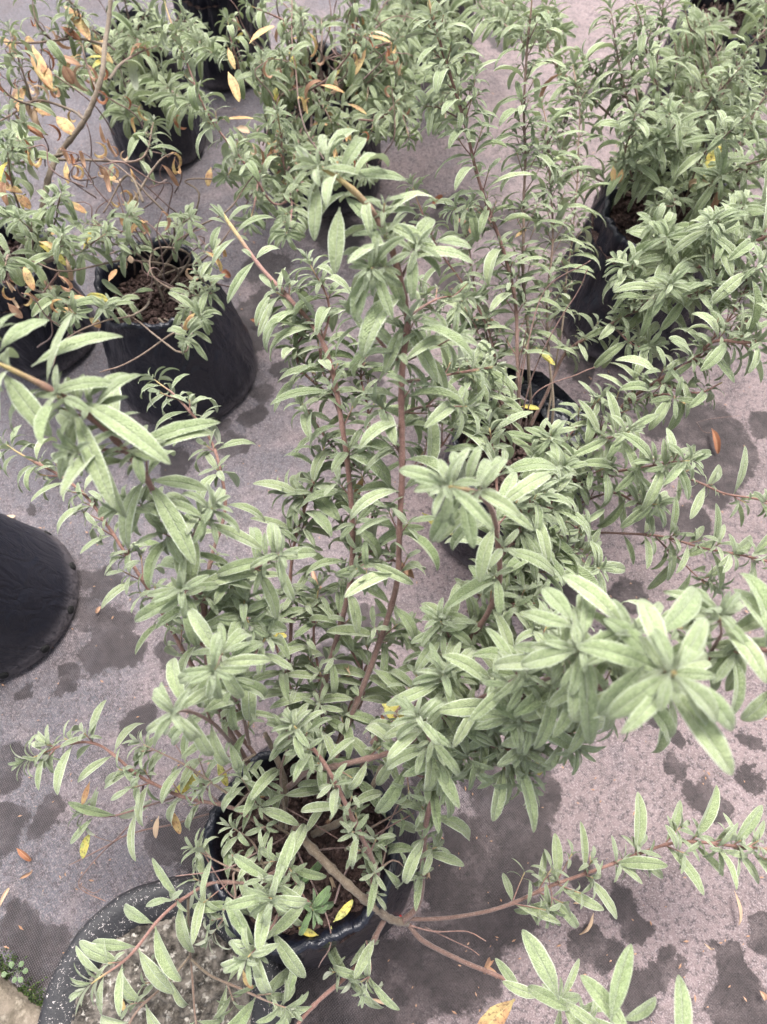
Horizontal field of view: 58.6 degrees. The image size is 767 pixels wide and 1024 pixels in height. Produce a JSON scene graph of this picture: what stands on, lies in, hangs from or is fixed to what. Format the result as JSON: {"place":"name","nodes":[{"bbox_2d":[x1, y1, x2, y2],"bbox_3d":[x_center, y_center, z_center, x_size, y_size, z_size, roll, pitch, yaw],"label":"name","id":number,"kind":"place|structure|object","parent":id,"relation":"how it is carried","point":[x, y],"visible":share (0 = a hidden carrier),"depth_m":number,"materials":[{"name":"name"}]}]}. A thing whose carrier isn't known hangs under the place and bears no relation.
{"place":"outdoors","nodes":[
{"label":"outdoors","id":0,"kind":"place"},
{"bbox_2d":[0,0,766,1023],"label":"ground","id":1,"kind":"structure","parent":0,"point":[48,908],"depth_m":1.31,"materials":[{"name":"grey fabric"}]},
{"bbox_2d":[0,888,8,905],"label":"fallen leaf","id":2,"kind":"object","parent":1,"relation":"on","point":[4,894],"visible":1,"depth_m":1.13,"materials":[{"name":"beige plant"}]},
{"bbox_2d":[1,961,27,982],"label":"seedling","id":3,"kind":"object","parent":1,"relation":"on","point":[11,965],"visible":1,"depth_m":1.07,"materials":[{"name":"green plant"}]},
{"bbox_2d":[0,970,40,1023],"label":"kerb","id":4,"kind":"structure","parent":1,"relation":"on","point":[16,1007],"depth_m":1.05,"materials":[{"name":"beige concrete"}]},
{"bbox_2d":[16,848,30,861],"bbox_3d":[-0.608,0.578,1.155,0.032,0.014,0.009,34,69,15],"label":"fallen leaf","id":5,"kind":"object","parent":1,"relation":"on","point":[24,855],"visible":1,"depth_m":1.15,"materials":[{"name":"orange plant"}]},
{"bbox_2d":[0,937,48,1006],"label":"moss","id":6,"kind":"object","parent":1,"relation":"on","point":[32,991],"visible":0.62,"depth_m":1.08,"materials":[{"name":"green plant"}]},
{"bbox_2d":[20,869,32,878],"bbox_3d":[-0.598,0.609,1.143,0.022,0.009,0.006,-37,70,-16],"label":"fallen leaf","id":7,"kind":"object","parent":1,"relation":"on","point":[26,874],"visible":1,"depth_m":1.14,"materials":[{"name":"brown plant"}]},
{"bbox_2d":[0,513,78,679],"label":"plant pot","id":8,"kind":"object","parent":1,"relation":"on","point":[39,585],"visible":1,"depth_m":1.25,"materials":[{"name":"black plastic"}]},
{"bbox_2d":[0,0,181,376],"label":"potted shrub","id":9,"kind":"object","parent":1,"relation":"on","point":[29,289],"visible":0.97,"depth_m":1.30,"materials":[{"name":"green plant"}]},
{"bbox_2d":[39,0,230,170],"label":"potted shrub","id":10,"kind":"object","parent":1,"relation":"on","point":[149,95],"visible":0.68,"depth_m":1.56,"materials":[{"name":"green plant"}]},
{"bbox_2d":[32,26,274,425],"bbox_3d":[-0.421,-0.560,1.429,0.405,0.497,0.710,0,65,0],"label":"potted shrub","id":11,"kind":"object","parent":1,"relation":"on","point":[161,301],"visible":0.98,"depth_m":1.36,"materials":[{"name":"grey plant"}]},
{"bbox_2d":[38,874,295,1023],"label":"tub","id":12,"kind":"object","parent":1,"relation":"on","point":[110,920],"visible":0.62,"depth_m":0.99,"materials":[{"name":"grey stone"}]},
{"bbox_2d":[172,0,270,89],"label":"potted shrub","id":13,"kind":"object","parent":1,"relation":"on","point":[210,12],"visible":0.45,"depth_m":1.91,"materials":[{"name":"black plant"}]},
{"bbox_2d":[222,269,230,277],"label":"fallen leaf","id":14,"kind":"object","parent":1,"relation":"on","point":[227,273],"visible":0.95,"depth_m":1.71,"materials":[{"name":"brown plant"}]},
{"bbox_2d":[149,0,418,249],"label":"potted shrub","id":15,"kind":"object","parent":1,"relation":"on","point":[304,92],"visible":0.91,"depth_m":1.43,"materials":[{"name":"green plant"}]},
{"bbox_2d":[312,571,321,589],"bbox_3d":[-0.135,0.137,1.365,0.014,0.016,0.056,-31,68,-14],"label":"fallen leaf","id":16,"kind":"object","parent":1,"relation":"on","point":[314,575],"visible":0.34,"depth_m":1.37,"materials":[{"name":"beige plant"}]},
{"bbox_2d":[372,998,392,1003],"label":"fallen leaf","id":17,"kind":"object","parent":1,"relation":"on","point":[378,1001],"visible":0.58,"depth_m":1.06,"materials":[{"name":"beige plant"}]},
{"bbox_2d":[0,128,766,1023],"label":"potted shrub","id":18,"kind":"object","parent":1,"relation":"on","point":[312,850],"visible":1,"depth_m":0.80,"materials":[{"name":"green plant"}]},
{"bbox_2d":[432,195,442,203],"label":"fallen leaf","id":19,"kind":"object","parent":1,"relation":"on","point":[438,197],"visible":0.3,"depth_m":1.81,"materials":[{"name":"brown plant"}]},
{"bbox_2d":[342,0,578,151],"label":"potted shrub","id":20,"kind":"object","parent":1,"relation":"on","point":[499,17],"visible":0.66,"depth_m":1.57,"materials":[{"name":"green plant"}]},
{"bbox_2d":[393,0,766,600],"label":"potted shrub","id":21,"kind":"object","parent":1,"relation":"on","point":[560,428],"visible":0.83,"depth_m":1.10,"materials":[{"name":"green plant"}]},
{"bbox_2d":[579,913,593,934],"bbox_3d":[0.334,0.673,1.111,0.008,0.012,0.041,37,70,16],"label":"fallen leaf","id":22,"kind":"object","parent":1,"relation":"on","point":[589,926],"visible":1,"depth_m":1.11,"materials":[{"name":"beige plant"}]},
{"bbox_2d":[517,0,766,366],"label":"potted shrub","id":23,"kind":"object","parent":1,"relation":"on","point":[645,202],"visible":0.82,"depth_m":1.33,"materials":[{"name":"green plant"}]},
{"bbox_2d":[645,0,766,184],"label":"potted shrub","id":24,"kind":"object","parent":1,"relation":"on","point":[712,26],"visible":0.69,"depth_m":1.52,"materials":[{"name":"green plant"}]},
{"bbox_2d":[711,428,720,453],"bbox_3d":[0.730,-0.159,1.504,0.014,0.019,0.061,0,65,0],"label":"fallen leaf","id":25,"kind":"object","parent":1,"relation":"on","point":[717,441],"visible":1,"depth_m":1.50,"materials":[{"name":"brown plant"}]},
{"bbox_2d":[696,415,738,432],"bbox_3d":[0.749,-0.195,1.522,0.103,0.009,0.034,-10,65,-5],"label":"twig","id":26,"kind":"object","parent":1,"relation":"on","point":[708,419],"visible":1,"depth_m":1.52,"materials":[{"name":"wood"}]},
{"bbox_2d":[735,893,742,924],"bbox_3d":[0.583,0.651,1.121,0.007,0.013,0.050,0,65,0],"label":"fallen leaf","id":27,"kind":"object","parent":1,"relation":"on","point":[740,909],"visible":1,"depth_m":1.12,"materials":[{"name":"beige plant"}]},
{"bbox_2d":[760,991,766,999],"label":"fallen leaf","id":28,"kind":"object","parent":1,"relation":"on","point":[764,995],"visible":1,"depth_m":1.07,"materials":[{"name":"brown plant"}]}
]}

